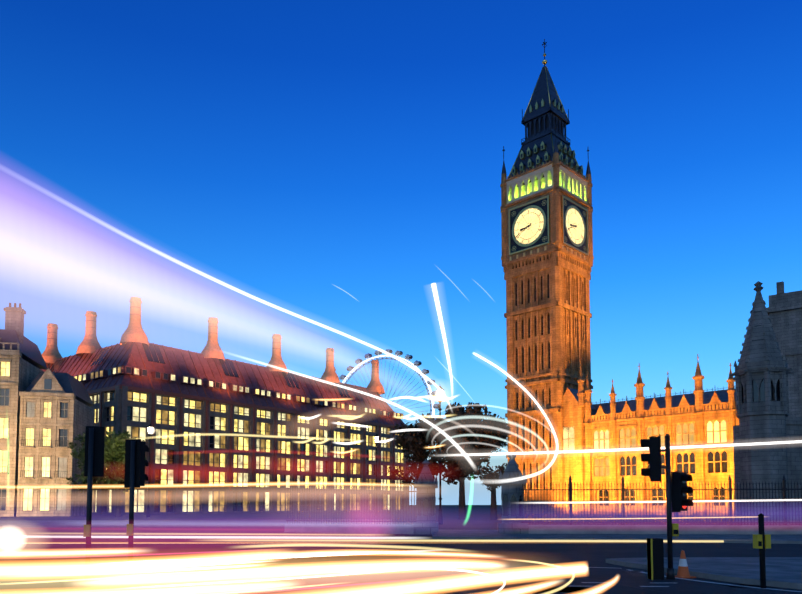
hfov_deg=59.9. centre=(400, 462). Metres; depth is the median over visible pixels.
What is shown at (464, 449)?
tree
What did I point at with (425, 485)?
gate pier
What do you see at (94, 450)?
traffic signal
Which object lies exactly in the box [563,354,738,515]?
palace range
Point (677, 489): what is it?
traffic signal
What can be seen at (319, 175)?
sky
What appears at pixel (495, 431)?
tree
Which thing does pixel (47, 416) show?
parliament street buildings
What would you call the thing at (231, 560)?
ground
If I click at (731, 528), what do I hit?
railings
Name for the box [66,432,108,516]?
tree
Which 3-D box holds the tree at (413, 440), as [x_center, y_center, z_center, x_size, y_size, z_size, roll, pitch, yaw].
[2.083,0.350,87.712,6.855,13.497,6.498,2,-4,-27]
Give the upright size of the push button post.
1.560 m
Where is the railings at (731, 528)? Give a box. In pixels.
[521,475,801,533]
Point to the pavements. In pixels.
(783, 572)
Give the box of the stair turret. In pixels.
[729,281,801,524]
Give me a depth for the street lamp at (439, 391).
62.04 m
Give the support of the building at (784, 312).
on the ground
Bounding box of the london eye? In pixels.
[339,349,438,463]
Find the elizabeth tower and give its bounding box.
[500,39,593,513]
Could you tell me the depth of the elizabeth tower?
133.66 m
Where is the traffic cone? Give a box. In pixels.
[675,550,695,578]
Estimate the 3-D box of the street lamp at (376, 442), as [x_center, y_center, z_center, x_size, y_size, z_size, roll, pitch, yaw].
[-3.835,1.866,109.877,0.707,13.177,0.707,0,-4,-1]
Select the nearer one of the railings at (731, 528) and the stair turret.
the railings at (731, 528)
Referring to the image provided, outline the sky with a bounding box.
[0,0,801,504]
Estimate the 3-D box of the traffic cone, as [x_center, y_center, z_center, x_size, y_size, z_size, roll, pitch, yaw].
[6.776,2.442,16.704,0.400,0.650,0.400,1,-4,-21]
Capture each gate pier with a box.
[413,460,437,534]
[498,453,528,533]
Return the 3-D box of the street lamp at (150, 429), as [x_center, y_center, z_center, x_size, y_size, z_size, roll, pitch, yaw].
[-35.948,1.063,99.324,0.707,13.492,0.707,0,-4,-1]
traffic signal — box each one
[83,426,104,579]
[124,439,148,576]
[641,434,692,579]
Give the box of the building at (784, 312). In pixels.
[767,281,801,417]
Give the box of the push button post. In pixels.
[753,513,770,587]
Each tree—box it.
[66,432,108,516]
[82,430,145,516]
[387,413,441,518]
[427,402,494,518]
[469,411,510,519]
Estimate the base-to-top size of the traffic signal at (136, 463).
3.344 m
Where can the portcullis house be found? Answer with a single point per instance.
(230, 436)
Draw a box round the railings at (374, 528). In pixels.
[285,484,416,533]
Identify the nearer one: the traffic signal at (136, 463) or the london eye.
the traffic signal at (136, 463)
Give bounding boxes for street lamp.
[147,424,152,516]
[375,434,378,515]
[436,386,443,523]
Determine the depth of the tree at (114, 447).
98.13 m
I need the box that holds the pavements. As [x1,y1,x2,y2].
[0,519,801,591]
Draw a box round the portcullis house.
[40,297,408,514]
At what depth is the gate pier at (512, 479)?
39.05 m
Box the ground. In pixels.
[0,505,801,593]
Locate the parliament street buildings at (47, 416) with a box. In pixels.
[0,303,94,516]

